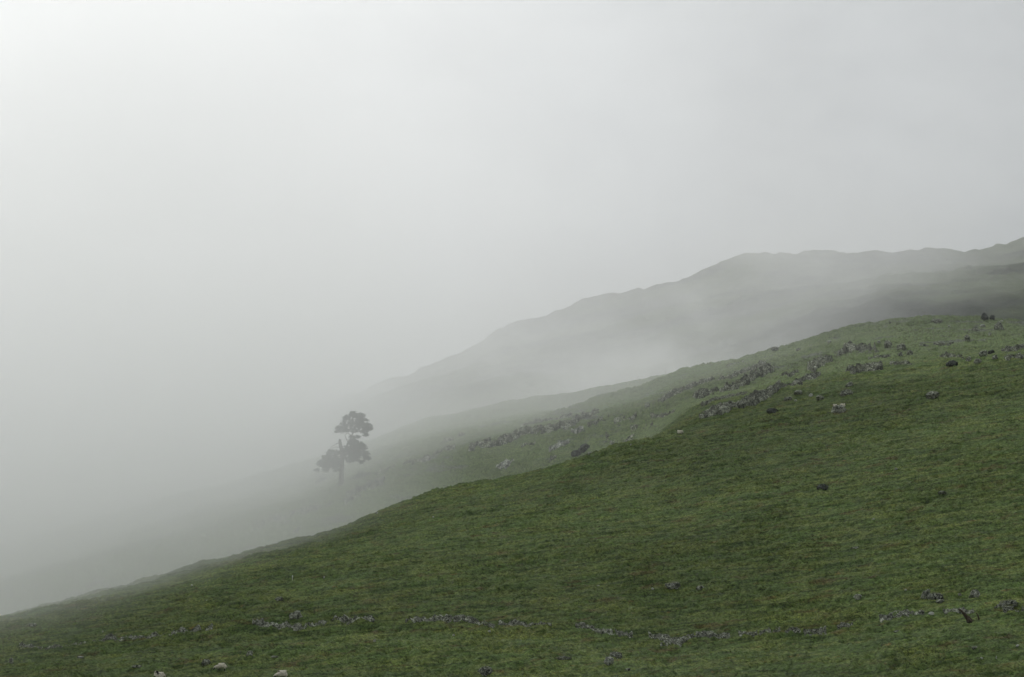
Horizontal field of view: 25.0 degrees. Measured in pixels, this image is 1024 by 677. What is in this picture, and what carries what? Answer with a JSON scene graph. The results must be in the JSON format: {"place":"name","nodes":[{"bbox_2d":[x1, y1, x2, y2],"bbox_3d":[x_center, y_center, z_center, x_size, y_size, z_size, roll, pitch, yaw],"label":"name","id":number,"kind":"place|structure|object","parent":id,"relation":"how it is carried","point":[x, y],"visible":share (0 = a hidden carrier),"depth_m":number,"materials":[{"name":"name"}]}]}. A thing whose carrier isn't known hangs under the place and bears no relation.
{"place":"outdoors","nodes":[
{"label":"outdoors","id":0,"kind":"place"},
{"bbox_2d":[0,315,1023,676],"bbox_3d":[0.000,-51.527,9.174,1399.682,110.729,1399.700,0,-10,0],"label":"hillside","id":1,"kind":"structure","parent":0,"point":[138,547],"depth_m":339.52,"materials":[{"name":"green plant"}]},
{"bbox_2d":[20,642,82,649],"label":"stone wall","id":2,"kind":"structure","parent":1,"relation":"on","point":[40,647],"depth_m":287.42,"materials":[{"name":"grey stone"}]},
{"bbox_2d":[84,623,212,642],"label":"stone wall","id":3,"kind":"structure","parent":1,"relation":"on","point":[183,629],"depth_m":289.81,"materials":[{"name":"grey stone"}]},
{"bbox_2d":[154,671,165,676],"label":"sheep","id":4,"kind":"object","parent":1,"relation":"on","point":[158,674],"visible":1,"depth_m":247.41},
{"bbox_2d":[201,659,210,665],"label":"boulder","id":5,"kind":"object","parent":1,"relation":"on","point":[206,662],"visible":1,"depth_m":258.28,"materials":[{"name":"grey stone"}]},
{"bbox_2d":[213,663,226,670],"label":"sheep","id":6,"kind":"object","parent":1,"relation":"on","point":[221,665],"visible":1,"depth_m":253.90},
{"bbox_2d":[252,618,300,629],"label":"stone wall","id":7,"kind":"structure","parent":1,"relation":"on","point":[260,622],"depth_m":291.15,"materials":[{"name":"grey stone"}]},
{"bbox_2d":[273,670,287,676],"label":"sheep","id":8,"kind":"object","parent":1,"relation":"on","point":[281,673],"visible":1,"depth_m":247.14},
{"bbox_2d":[289,610,301,619],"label":"boulder","id":9,"kind":"object","parent":1,"relation":"on","point":[296,614],"visible":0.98,"depth_m":294.56,"materials":[{"name":"grey stone"}]},
{"bbox_2d":[311,475,327,484],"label":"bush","id":10,"kind":"object","parent":1,"relation":"on","point":[319,480],"visible":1,"depth_m":572.43,"materials":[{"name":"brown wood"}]},
{"bbox_2d":[293,614,374,630],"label":"stone wall","id":11,"kind":"structure","parent":1,"relation":"on","point":[343,618],"depth_m":291.94,"materials":[{"name":"grey stone"}]},
{"bbox_2d":[313,411,372,485],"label":"pine tree","id":12,"kind":"object","parent":1,"relation":"on","point":[354,450],"visible":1,"depth_m":541.27,"materials":[{"name":"grey plant"}]},
{"bbox_2d":[349,470,374,480],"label":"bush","id":13,"kind":"object","parent":1,"relation":"on","point":[359,475],"visible":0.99,"depth_m":541.78,"materials":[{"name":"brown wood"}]},
{"bbox_2d":[345,474,384,504],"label":"rock outcrop","id":14,"kind":"object","parent":1,"relation":"on","point":[371,484],"visible":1,"depth_m":523.22,"materials":[{"name":"stone"}]},
{"bbox_2d":[374,465,394,474],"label":"rock outcrop","id":15,"kind":"object","parent":1,"relation":"on","point":[385,469],"visible":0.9,"depth_m":539.82,"materials":[{"name":"grey stone"}]},
{"bbox_2d":[403,443,455,465],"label":"rock outcrop","id":16,"kind":"object","parent":1,"relation":"on","point":[447,447],"visible":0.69,"depth_m":543.12,"materials":[{"name":"grey stone"}]},
{"bbox_2d":[405,614,494,627],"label":"stone wall","id":17,"kind":"structure","parent":1,"relation":"on","point":[447,618],"depth_m":293.52,"materials":[{"name":"grey stone"}]},
{"bbox_2d":[440,432,464,443],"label":"rock outcrop","id":18,"kind":"object","parent":1,"relation":"on","point":[446,439],"visible":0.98,"depth_m":575.61,"materials":[{"name":"grey stone"}]},
{"bbox_2d":[477,666,493,675],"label":"boulder","id":19,"kind":"object","parent":1,"relation":"on","point":[485,670],"visible":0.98,"depth_m":255.27,"materials":[{"name":"grey stone"}]},
{"bbox_2d":[495,459,513,469],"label":"rock outcrop","id":20,"kind":"object","parent":1,"relation":"on","point":[505,464],"visible":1,"depth_m":516.51,"materials":[{"name":"grey stone"}]},
{"bbox_2d":[497,619,551,626],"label":"stone wall","id":21,"kind":"structure","parent":1,"relation":"on","point":[514,622],"depth_m":294.38,"materials":[{"name":"grey stone"}]},
{"bbox_2d":[521,442,534,447],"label":"rock outcrop","id":22,"kind":"object","parent":1,"relation":"on","point":[530,443],"visible":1,"depth_m":524.92,"materials":[{"name":"grey stone"}]},
{"bbox_2d":[468,408,598,451],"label":"rock outcrop","id":23,"kind":"object","parent":1,"relation":"on","point":[505,438],"visible":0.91,"depth_m":534.59,"materials":[{"name":"grey stone"}]},
{"bbox_2d":[520,412,572,426],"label":"rock outcrop","id":24,"kind":"object","parent":1,"relation":"on","point":[569,415],"visible":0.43,"depth_m":562.94,"materials":[{"name":"grey stone"}]},
{"bbox_2d":[549,455,556,461],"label":"rock outcrop","id":25,"kind":"object","parent":1,"relation":"on","point":[553,457],"visible":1,"depth_m":513.60,"materials":[{"name":"stone"}]},
{"bbox_2d":[548,439,569,451],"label":"rock outcrop","id":26,"kind":"object","parent":1,"relation":"on","point":[559,444],"visible":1,"depth_m":520.17,"materials":[{"name":"grey stone"}]},
{"bbox_2d":[555,656,571,659],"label":"boulder","id":27,"kind":"object","parent":1,"relation":"on","point":[563,657],"visible":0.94,"depth_m":268.93,"materials":[{"name":"grey stone"}]},
{"bbox_2d":[571,450,580,456],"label":"boulder","id":28,"kind":"object","parent":1,"relation":"on","point":[574,453],"visible":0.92,"depth_m":513.15,"materials":[{"name":"grey stone"}]},
{"bbox_2d":[571,426,583,433],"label":"rock outcrop","id":29,"kind":"object","parent":1,"relation":"on","point":[578,429],"visible":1,"depth_m":526.52,"materials":[{"name":"grey stone"}]},
{"bbox_2d":[578,443,589,452],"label":"boulder","id":30,"kind":"object","parent":1,"relation":"on","point":[584,447],"visible":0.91,"depth_m":514.18,"materials":[{"name":"grey stone"}]},
{"bbox_2d":[587,414,608,426],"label":"rock outcrop","id":31,"kind":"object","parent":1,"relation":"on","point":[590,423],"visible":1,"depth_m":529.81,"materials":[{"name":"grey stone"}]},
{"bbox_2d":[575,622,632,637],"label":"stone wall","id":32,"kind":"structure","parent":1,"relation":"on","point":[582,625],"depth_m":291.97,"materials":[{"name":"grey stone"}]},
{"bbox_2d":[604,657,613,665],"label":"boulder","id":33,"kind":"object","parent":1,"relation":"on","point":[608,661],"visible":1,"depth_m":263.29,"materials":[{"name":"grey stone"}]},
{"bbox_2d":[605,432,616,444],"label":"rock outcrop","id":34,"kind":"object","parent":1,"relation":"on","point":[611,442],"visible":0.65,"depth_m":514.22,"materials":[{"name":"stone"}]},
{"bbox_2d":[610,651,622,658],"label":"boulder","id":35,"kind":"object","parent":1,"relation":"on","point":[617,655],"visible":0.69,"depth_m":273.81,"materials":[{"name":"grey stone"}]},
{"bbox_2d":[614,412,636,423],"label":"rock outcrop","id":36,"kind":"object","parent":1,"relation":"on","point":[633,417],"visible":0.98,"depth_m":524.71,"materials":[{"name":"grey stone"}]},
{"bbox_2d":[621,434,634,441],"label":"rock outcrop","id":37,"kind":"object","parent":1,"relation":"on","point":[629,437],"visible":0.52,"depth_m":505.14,"materials":[{"name":"grey stone"}]},
{"bbox_2d":[630,421,652,430],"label":"rock outcrop","id":38,"kind":"object","parent":1,"relation":"on","point":[635,426],"visible":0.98,"depth_m":510.91,"materials":[{"name":"stone"}]},
{"bbox_2d":[644,388,678,407],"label":"rock outcrop","id":39,"kind":"object","parent":1,"relation":"on","point":[665,397],"visible":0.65,"depth_m":530.87,"materials":[{"name":"grey stone"}]},
{"bbox_2d":[650,409,674,417],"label":"rock outcrop","id":40,"kind":"object","parent":1,"relation":"on","point":[661,415],"visible":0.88,"depth_m":505.35,"materials":[{"name":"stone"}]},
{"bbox_2d":[660,638,677,646],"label":"stone wall","id":41,"kind":"structure","parent":1,"relation":"on","point":[666,642],"depth_m":290.28,"materials":[{"name":"grey stone"}]},
{"bbox_2d":[665,581,680,588],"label":"boulder","id":42,"kind":"object","parent":1,"relation":"on","point":[673,585],"visible":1,"depth_m":312.42,"materials":[{"name":"grey stone"}]},
{"bbox_2d":[648,631,729,646],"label":"stone wall","id":43,"kind":"structure","parent":1,"relation":"on","point":[680,641],"depth_m":291.42,"materials":[{"name":"grey stone"}]},
{"bbox_2d":[663,376,714,397],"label":"rock outcrop","id":44,"kind":"object","parent":1,"relation":"on","point":[693,384],"visible":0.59,"depth_m":534.11,"materials":[{"name":"grey stone"}]},
{"bbox_2d":[700,391,747,405],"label":"rock outcrop","id":45,"kind":"object","parent":1,"relation":"on","point":[706,402],"visible":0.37,"depth_m":460.71,"materials":[{"name":"stone"}]},
{"bbox_2d":[692,362,774,398],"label":"rock outcrop","id":46,"kind":"object","parent":1,"relation":"on","point":[761,371],"visible":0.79,"depth_m":496.55,"materials":[{"name":"grey stone"}]},
{"bbox_2d":[715,360,765,380],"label":"rock outcrop","id":47,"kind":"object","parent":1,"relation":"on","point":[747,369],"visible":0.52,"depth_m":539.82,"materials":[{"name":"grey stone"}]},
{"bbox_2d":[698,380,784,418],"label":"rock outcrop","id":48,"kind":"object","parent":1,"relation":"on","point":[755,397],"visible":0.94,"depth_m":435.28,"materials":[{"name":"stone"}]},
{"bbox_2d":[738,626,799,636],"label":"stone wall","id":49,"kind":"structure","parent":1,"relation":"on","point":[793,629],"depth_m":290.50,"materials":[{"name":"grey stone"}]},
{"bbox_2d":[766,408,778,413],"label":"boulder","id":50,"kind":"object","parent":1,"relation":"on","point":[771,410],"visible":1,"depth_m":420.33,"materials":[{"name":"grey stone"}]},
{"bbox_2d":[781,369,798,376],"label":"rock outcrop","id":51,"kind":"object","parent":1,"relation":"on","point":[790,374],"visible":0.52,"depth_m":490.21,"materials":[{"name":"grey stone"}]},
{"bbox_2d":[785,381,802,386],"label":"rock outcrop","id":52,"kind":"object","parent":1,"relation":"on","point":[796,383],"visible":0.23,"depth_m":454.44,"materials":[{"name":"stone"}]},
{"bbox_2d":[792,371,820,382],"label":"rock outcrop","id":53,"kind":"object","parent":1,"relation":"on","point":[811,376],"visible":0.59,"depth_m":466.65,"materials":[{"name":"stone"}]},
{"bbox_2d":[803,625,826,635],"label":"stone wall","id":54,"kind":"structure","parent":1,"relation":"on","point":[820,630],"depth_m":289.93,"materials":[{"name":"grey stone"}]},
{"bbox_2d":[807,354,832,371],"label":"rock outcrop","id":55,"kind":"object","parent":1,"relation":"on","point":[814,364],"visible":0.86,"depth_m":498.85,"materials":[{"name":"grey stone"}]},
{"bbox_2d":[816,395,823,400],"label":"boulder","id":56,"kind":"object","parent":1,"relation":"on","point":[819,397],"visible":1,"depth_m":426.63,"materials":[{"name":"grey stone"}]},
{"bbox_2d":[817,484,828,489],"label":"boulder","id":57,"kind":"object","parent":1,"relation":"on","point":[823,486],"visible":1,"depth_m":352.69,"materials":[{"name":"grey stone"}]},
{"bbox_2d":[831,405,845,413],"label":"boulder","id":58,"kind":"object","parent":1,"relation":"on","point":[839,409],"visible":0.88,"depth_m":412.23,"materials":[{"name":"grey stone"}]},
{"bbox_2d":[837,622,852,628],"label":"stone wall","id":59,"kind":"structure","parent":1,"relation":"on","point":[841,624],"depth_m":289.66,"materials":[{"name":"grey stone"}]},
{"bbox_2d":[840,389,852,396],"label":"boulder","id":60,"kind":"object","parent":1,"relation":"on","point":[846,392],"visible":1,"depth_m":426.68,"materials":[{"name":"grey stone"}]},
{"bbox_2d":[845,382,852,386],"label":"boulder","id":61,"kind":"object","parent":1,"relation":"on","point":[848,384],"visible":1,"depth_m":434.92,"materials":[{"name":"grey stone"}]},
{"bbox_2d":[834,340,878,356],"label":"rock outcrop","id":62,"kind":"object","parent":1,"relation":"on","point":[849,346],"visible":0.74,"depth_m":519.81,"materials":[{"name":"grey stone"}]},
{"bbox_2d":[853,594,861,599],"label":"boulder","id":63,"kind":"object","parent":1,"relation":"on","point":[857,596],"visible":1,"depth_m":298.88,"materials":[{"name":"grey stone"}]},
{"bbox_2d":[845,361,882,373],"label":"rock outcrop","id":64,"kind":"object","parent":1,"relation":"on","point":[869,366],"visible":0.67,"depth_m":455.66,"materials":[{"name":"grey stone"}]},
{"bbox_2d":[868,353,890,359],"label":"rock outcrop","id":65,"kind":"object","parent":1,"relation":"on","point":[882,356],"visible":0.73,"depth_m":489.27,"materials":[{"name":"grey stone"}]},
{"bbox_2d":[884,340,891,347],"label":"boulder","id":66,"kind":"object","parent":1,"relation":"on","point":[887,343],"visible":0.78,"depth_m":514.58,"materials":[{"name":"grey stone"}]},
{"bbox_2d":[890,360,911,364],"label":"rock outcrop","id":67,"kind":"object","parent":1,"relation":"on","point":[900,363],"visible":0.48,"depth_m":456.86,"materials":[{"name":"grey stone"}]},
{"bbox_2d":[879,609,924,622],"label":"stone wall","id":68,"kind":"structure","parent":1,"relation":"on","point":[890,616],"depth_m":289.08,"materials":[{"name":"grey stone"}]},
{"bbox_2d":[897,343,906,350],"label":"boulder","id":69,"kind":"object","parent":1,"relation":"on","point":[901,346],"visible":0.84,"depth_m":497.98,"materials":[{"name":"grey stone"}]},
{"bbox_2d":[921,589,929,598],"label":"boulder","id":70,"kind":"object","parent":1,"relation":"on","point":[925,594],"visible":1,"depth_m":293.60,"materials":[{"name":"grey stone"}]},
{"bbox_2d":[926,391,938,398],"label":"boulder","id":71,"kind":"object","parent":1,"relation":"on","point":[932,394],"visible":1,"depth_m":409.51,"materials":[{"name":"grey stone"}]},
{"bbox_2d":[927,592,943,599],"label":"boulder","id":72,"kind":"object","parent":1,"relation":"on","point":[934,595],"visible":1,"depth_m":292.73,"materials":[{"name":"grey stone"}]},
{"bbox_2d":[920,342,953,345],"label":"rock outcrop","id":73,"kind":"object","parent":1,"relation":"on","point":[941,343],"visible":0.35,"depth_m":508.11,"materials":[{"name":"grey stone"}]},
{"bbox_2d":[931,319,942,322],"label":"boulder","id":74,"kind":"object","parent":1,"relation":"on","point":[937,320],"visible":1,"depth_m":568.01,"materials":[{"name":"grey stone"}]},
{"bbox_2d":[935,599,944,603],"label":"boulder","id":75,"kind":"object","parent":1,"relation":"on","point":[939,601],"visible":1,"depth_m":291.58,"materials":[{"name":"grey stone"}]},
{"bbox_2d":[939,351,963,358],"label":"rock outcrop","id":76,"kind":"object","parent":1,"relation":"on","point":[946,353],"visible":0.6,"depth_m":462.06,"materials":[{"name":"grey stone"}]},
{"bbox_2d":[946,360,957,365],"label":"boulder","id":77,"kind":"object","parent":1,"relation":"on","point":[951,363],"visible":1,"depth_m":437.83,"materials":[{"name":"grey stone"}]},
{"bbox_2d":[943,607,973,613],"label":"stone wall","id":78,"kind":"structure","parent":1,"relation":"on","point":[947,610],"depth_m":287.58,"materials":[{"name":"grey stone"}]},
{"bbox_2d":[958,609,973,622],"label":"dead stump","id":79,"kind":"object","parent":1,"relation":"on","point":[968,618],"visible":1,"depth_m":281.80,"materials":[{"name":"brown wood"}]},
{"bbox_2d":[964,335,970,340],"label":"boulder","id":80,"kind":"object","parent":1,"relation":"on","point":[966,337],"visible":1,"depth_m":510.80,"materials":[{"name":"grey stone"}]},
{"bbox_2d":[968,590,979,597],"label":"boulder","id":81,"kind":"object","parent":1,"relation":"on","point":[974,593],"visible":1,"depth_m":292.02,"materials":[{"name":"grey stone"}]},
{"bbox_2d":[973,359,981,363],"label":"boulder","id":82,"kind":"object","parent":1,"relation":"on","point":[976,361],"visible":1,"depth_m":434.50,"materials":[{"name":"grey stone"}]},
{"bbox_2d":[979,350,987,356],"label":"boulder","id":83,"kind":"object","parent":1,"relation":"on","point":[983,353],"visible":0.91,"depth_m":449.89,"materials":[{"name":"grey stone"}]},
{"bbox_2d":[981,313,988,320],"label":"boulder","id":84,"kind":"object","parent":1,"relation":"on","point":[984,316],"visible":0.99,"depth_m":571.08,"materials":[{"name":"grey stone"}]},
{"bbox_2d":[994,321,1003,329],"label":"boulder","id":85,"kind":"object","parent":1,"relation":"on","point":[998,325],"visible":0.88,"depth_m":554.68,"materials":[{"name":"grey stone"}]},
{"bbox_2d":[994,599,1017,609],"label":"boulder","id":86,"kind":"object","parent":1,"relation":"on","point":[1010,604],"visible":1,"depth_m":286.98,"materials":[{"name":"grey stone"}]},
{"bbox_2d":[1001,344,1023,351],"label":"rock outcrop","id":87,"kind":"object","parent":1,"relation":"on","point":[1017,347],"visible":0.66,"depth_m":471.15,"materials":[{"name":"stone"}]},
{"bbox_2d":[1003,605,1023,612],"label":"stone wall","id":88,"kind":"structure","parent":1,"relation":"on","point":[1005,610],"depth_m":286.40,"materials":[{"name":"grey stone"}]},
{"bbox_2d":[1004,352,1023,359],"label":"rock outcrop","id":89,"kind":"object","parent":1,"relation":"on","point":[1009,356],"visible":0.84,"depth_m":434.00,"materials":[{"name":"grey stone"}]},
{"bbox_2d":[0,237,1023,543],"bbox_3d":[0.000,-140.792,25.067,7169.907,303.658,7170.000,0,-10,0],"label":"distant hills","id":90,"kind":"structure","parent":0,"point":[742,305],"depth_m":996.00,"materials":[{"name":"grey"}]},
{"bbox_2d":[0,0,1023,525],"label":"sky","id":91,"kind":"structure","parent":0,"point":[220,220],"materials":[{"name":"grey"}]}
]}

